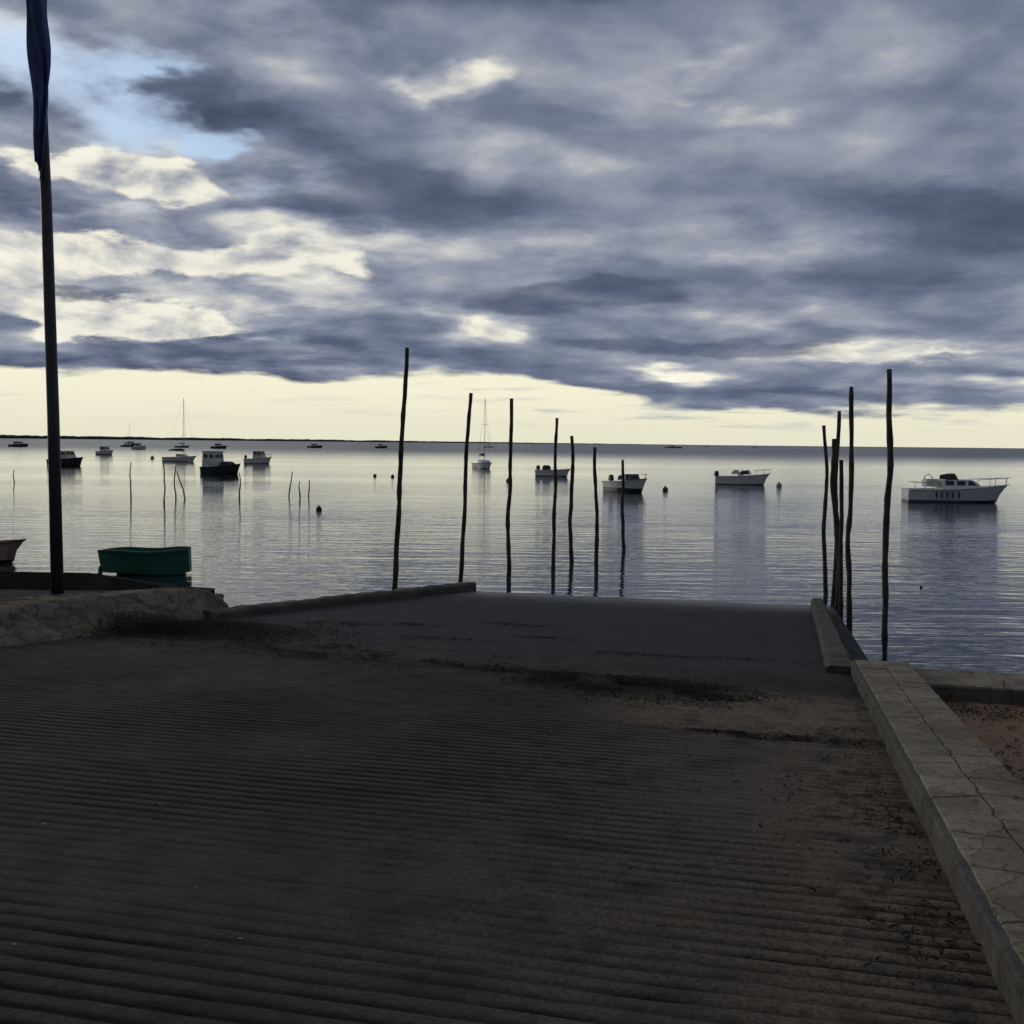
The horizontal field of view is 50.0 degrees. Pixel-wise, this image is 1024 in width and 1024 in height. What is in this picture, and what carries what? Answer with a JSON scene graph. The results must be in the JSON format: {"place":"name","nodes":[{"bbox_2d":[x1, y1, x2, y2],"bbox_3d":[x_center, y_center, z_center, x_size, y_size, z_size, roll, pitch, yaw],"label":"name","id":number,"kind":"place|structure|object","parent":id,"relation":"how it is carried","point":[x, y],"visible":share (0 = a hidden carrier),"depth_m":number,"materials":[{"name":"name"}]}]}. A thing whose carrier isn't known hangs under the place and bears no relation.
{"place":"outdoors","nodes":[
{"label":"outdoors","id":0,"kind":"place"},
{"bbox_2d":[0,571,214,599],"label":"ground","id":1,"kind":"structure","parent":0,"point":[18,584],"depth_m":17.66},
{"bbox_2d":[39,113,63,594],"bbox_3d":[-6.553,-3.671,15.404,0.378,9.851,0.180,1,4,0],"label":"flagpole","id":2,"kind":"object","parent":1,"relation":"on","point":[55,494],"visible":0.7,"depth_m":15.46,"materials":[{"name":"black metal"}]},
{"bbox_2d":[26,0,50,180],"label":"flag","id":3,"kind":"object","parent":2,"relation":"hanging from","point":[38,44],"visible":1,"depth_m":15.11,"materials":[{"name":"blue fabric"}]},
{"bbox_2d":[0,435,543,443],"bbox_3d":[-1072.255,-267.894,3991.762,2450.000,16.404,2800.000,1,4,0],"label":"hills","id":4,"kind":"structure","parent":0,"point":[102,437],"depth_m":3894.36,"materials":[{"name":"grey"}]},
{"bbox_2d":[0,591,1016,1023],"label":"ramp","id":5,"kind":"structure","parent":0,"point":[362,841],"depth_m":5.57,"materials":[{"name":"concrete"}]},
{"bbox_2d":[0,587,228,646],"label":"stone embankment","id":6,"kind":"structure","parent":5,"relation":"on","point":[33,619],"depth_m":14.19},
{"bbox_2d":[203,582,475,618],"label":"kerb","id":7,"kind":"structure","parent":5,"relation":"on","point":[322,601],"depth_m":19.05,"materials":[{"name":"concrete"}]},
{"bbox_2d":[11,684,885,944],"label":"shell fragments","id":8,"kind":"object","parent":5,"relation":"on","point":[233,812],"visible":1,"depth_m":5.49,"materials":[{"name":"white"}]},
{"bbox_2d":[40,611,1023,1012],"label":"seaweed","id":9,"kind":"object","parent":5,"relation":"on","point":[228,635],"visible":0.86,"depth_m":10.73,"materials":[{"name":"black plant"}]},
{"bbox_2d":[811,598,850,673],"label":"kerb","id":10,"kind":"structure","parent":5,"relation":"on","point":[836,656],"depth_m":14.22,"materials":[{"name":"concrete"}]},
{"bbox_2d":[850,660,1023,1023],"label":"stone wall","id":11,"kind":"structure","parent":5,"relation":"on","point":[963,788],"depth_m":5.87,"materials":[{"name":"stone"}]},
{"bbox_2d":[0,438,1023,673],"bbox_3d":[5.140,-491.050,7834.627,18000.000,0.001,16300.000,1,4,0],"label":"water","id":12,"kind":"structure","parent":0,"point":[694,532],"depth_m":42.22,"materials":[{"name":"grey liquid"}]},
{"bbox_2d":[0,539,25,562],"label":"dinghy","id":13,"kind":"object","parent":12,"relation":"on","point":[8,549],"visible":0.98,"depth_m":28.03,"materials":[{"name":"brown wood"}]},
{"bbox_2d":[8,441,28,446],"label":"motorboat","id":14,"kind":"object","parent":12,"relation":"on","point":[17,444],"visible":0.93,"depth_m":378.55,"materials":[{"name":"white plastic"}]},
{"bbox_2d":[46,451,82,465],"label":"motorboat","id":15,"kind":"object","parent":12,"relation":"on","point":[69,458],"visible":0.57,"depth_m":127.08,"materials":[{"name":"black plastic"}]},
{"bbox_2d":[95,446,112,454],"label":"motorboat","id":16,"kind":"object","parent":12,"relation":"on","point":[104,450],"visible":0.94,"depth_m":214.18,"materials":[{"name":"white plastic"}]},
{"bbox_2d":[120,428,133,446],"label":"sailboat","id":17,"kind":"object","parent":12,"relation":"on","point":[128,445],"visible":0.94,"depth_m":430.82,"materials":[{"name":"white plastic"}]},
{"bbox_2d":[129,462,131,496],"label":"wooden stake","id":18,"kind":"object","parent":12,"relation":"in","point":[130,480],"visible":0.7,"depth_m":60.39,"materials":[{"name":"brown wood"}]},
{"bbox_2d":[131,443,145,449],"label":"motorboat","id":19,"kind":"object","parent":12,"relation":"on","point":[138,446],"visible":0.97,"depth_m":328.96,"materials":[{"name":"white plastic"}]},
{"bbox_2d":[97,546,191,575],"bbox_3d":[-8.725,1.337,26.043,2.140,0.970,1.049,0,4,-8],"label":"dinghy","id":20,"kind":"object","parent":12,"relation":"on","point":[167,561],"visible":0.92,"depth_m":25.69,"materials":[{"name":"green paint"}]},
{"bbox_2d":[163,463,165,503],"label":"wooden stake","id":21,"kind":"object","parent":12,"relation":"in","point":[164,485],"visible":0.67,"depth_m":54.22,"materials":[{"name":"brown wood"}]},
{"bbox_2d":[174,465,176,498],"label":"wooden stake","id":22,"kind":"object","parent":12,"relation":"in","point":[174,483],"visible":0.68,"depth_m":58.98,"materials":[{"name":"brown wood"}]},
{"bbox_2d":[162,398,195,461],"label":"sailboat","id":23,"kind":"object","parent":12,"relation":"on","point":[182,457],"visible":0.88,"depth_m":158.30,"materials":[{"name":"white plastic"}]},
{"bbox_2d":[177,471,185,498],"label":"wooden stake","id":24,"kind":"object","parent":12,"relation":"in","point":[181,485],"visible":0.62,"depth_m":59.05,"materials":[{"name":"brown wood"}]},
{"bbox_2d":[175,438,189,447],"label":"sailboat","id":25,"kind":"object","parent":12,"relation":"on","point":[183,446],"visible":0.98,"depth_m":418.71,"materials":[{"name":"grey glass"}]},
{"bbox_2d":[210,443,226,448],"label":"motorboat","id":26,"kind":"object","parent":12,"relation":"on","point":[218,446],"visible":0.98,"depth_m":388.69,"materials":[{"name":"white plastic"}]},
{"bbox_2d":[200,451,240,473],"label":"fishing boat","id":27,"kind":"object","parent":12,"relation":"on","point":[213,462],"visible":0.91,"depth_m":103.60,"materials":[{"name":"black paint"}]},
{"bbox_2d":[244,451,271,463],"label":"motorboat","id":28,"kind":"object","parent":12,"relation":"on","point":[259,457],"visible":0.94,"depth_m":149.31,"materials":[{"name":"white plastic"}]},
{"bbox_2d":[307,444,322,447],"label":"motorboat","id":29,"kind":"object","parent":12,"relation":"on","point":[314,446],"visible":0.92,"depth_m":483.36,"materials":[{"name":"white plastic"}]},
{"bbox_2d":[375,444,386,447],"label":"motorboat","id":30,"kind":"object","parent":12,"relation":"on","point":[380,446],"visible":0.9,"depth_m":518.42,"materials":[{"name":"white plastic"}]},
{"bbox_2d":[392,347,408,589],"bbox_3d":[-2.423,-0.410,23.586,0.391,6.203,0.165,1,4,0],"label":"wooden pole","id":31,"kind":"object","parent":12,"relation":"in","point":[399,498],"visible":0.84,"depth_m":23.52,"materials":[{"name":"brown wood"}]},
{"bbox_2d":[458,393,472,581],"bbox_3d":[-1.073,-0.017,24.710,0.336,5.304,0.143,1,4,0],"label":"wooden pole","id":32,"kind":"object","parent":12,"relation":"in","point":[462,549],"visible":0.81,"depth_m":24.63,"materials":[{"name":"brown wood"}]},
{"bbox_2d":[472,401,491,468],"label":"sailboat","id":33,"kind":"object","parent":12,"relation":"on","point":[484,464],"visible":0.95,"depth_m":134.97,"materials":[{"name":"white plastic"}]},
{"bbox_2d":[505,398,512,578],"bbox_3d":[-0.071,-0.040,25.785,0.159,5.231,0.131,1,4,0],"label":"wooden pole","id":34,"kind":"object","parent":12,"relation":"in","point":[508,548],"visible":0.76,"depth_m":25.71,"materials":[{"name":"brown wood"}]},
{"bbox_2d":[535,465,569,476],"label":"motorboat","id":35,"kind":"object","parent":12,"relation":"on","point":[546,470],"visible":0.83,"depth_m":106.11,"materials":[{"name":"plastic"}]},
{"bbox_2d":[551,418,558,571],"bbox_3d":[1.040,0.084,27.269,0.168,4.822,0.133,1,4,0],"label":"wooden pole","id":36,"kind":"object","parent":12,"relation":"in","point":[554,505],"visible":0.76,"depth_m":27.22,"materials":[{"name":"brown wood"}]},
{"bbox_2d":[568,436,574,562],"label":"wooden pole","id":37,"kind":"object","parent":12,"relation":"in","point":[570,534],"visible":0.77,"depth_m":29.40,"materials":[{"name":"brown wood"}]},
{"bbox_2d":[593,447,598,557],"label":"wooden pole","id":38,"kind":"object","parent":12,"relation":"in","point":[596,546],"visible":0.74,"depth_m":30.79,"materials":[{"name":"brown wood"}]},
{"bbox_2d":[620,460,625,550],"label":"wooden pole","id":39,"kind":"object","parent":12,"relation":"in","point":[622,511],"visible":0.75,"depth_m":32.93,"materials":[{"name":"brown wood"}]},
{"bbox_2d":[602,474,646,491],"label":"motorboat","id":40,"kind":"object","parent":12,"relation":"on","point":[634,483],"visible":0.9,"depth_m":73.64,"materials":[{"name":"white plastic"}]},
{"bbox_2d":[714,469,771,484],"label":"motorboat","id":41,"kind":"object","parent":12,"relation":"on","point":[741,478],"visible":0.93,"depth_m":88.59,"materials":[{"name":"white plastic"}]},
{"bbox_2d":[822,425,828,594],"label":"wooden pole","id":42,"kind":"object","parent":12,"relation":"in","point":[825,577],"visible":0.8,"depth_m":23.51,"materials":[{"name":"brown wood"}]},
{"bbox_2d":[830,439,838,611],"bbox_3d":[6.181,0.776,20.974,0.289,4.344,0.151,1,4,0],"label":"wooden pole","id":43,"kind":"object","parent":12,"relation":"in","point":[833,490],"visible":0.55,"depth_m":20.88,"materials":[{"name":"brown wood"}]},
{"bbox_2d":[831,411,840,605],"bbox_3d":[6.486,0.432,22.031,0.140,4.901,0.133,1,4,0],"label":"wooden pole","id":44,"kind":"object","parent":12,"relation":"in","point":[833,592],"visible":0.39,"depth_m":21.96,"materials":[{"name":"brown wood"}]},
{"bbox_2d":[838,460,843,619],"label":"wooden pole","id":45,"kind":"object","parent":12,"relation":"in","point":[840,548],"visible":0.78,"depth_m":19.95,"materials":[{"name":"brown wood"}]},
{"bbox_2d":[845,387,853,625],"bbox_3d":[6.033,0.408,19.560,0.213,5.253,0.120,1,4,0],"label":"wooden pole","id":46,"kind":"object","parent":12,"relation":"in","point":[849,622],"visible":0.86,"depth_m":19.51,"materials":[{"name":"brown wood"}]},
{"bbox_2d":[881,369,893,654],"bbox_3d":[5.732,0.519,16.788,0.181,5.374,0.142,1,4,0],"label":"wooden pole","id":47,"kind":"object","parent":12,"relation":"in","point":[886,526],"visible":0.82,"depth_m":16.74,"materials":[{"name":"brown wood"}]},
{"bbox_2d":[901,473,1007,502],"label":"motorboat","id":48,"kind":"object","parent":12,"relation":"on","point":[950,488],"visible":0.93,"depth_m":63.75,"materials":[{"name":"white plastic"}]},
{"bbox_2d":[913,668,1023,704],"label":"sea wall","id":49,"kind":"structure","parent":12,"relation":"in","point":[986,687],"depth_m":10.97,"materials":[{"name":"concrete"}]},
{"bbox_2d":[0,0,1023,447],"label":"sky","id":50,"kind":"structure","parent":0,"point":[674,222],"materials":[{"name":"grey"}]},
{"bbox_2d":[544,443,740,445],"bbox_3d":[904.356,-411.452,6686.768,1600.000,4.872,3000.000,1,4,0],"label":"hills","id":51,"kind":"structure","parent":0,"point":[627,444],"depth_m":6142.11,"materials":[{"name":"grey"}]},
{"bbox_2d":[943,700,1023,786],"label":"beach","id":52,"kind":"structure","parent":0,"point":[1009,730],"depth_m":9.82,"materials":[{"name":"brown sand"}]}
]}

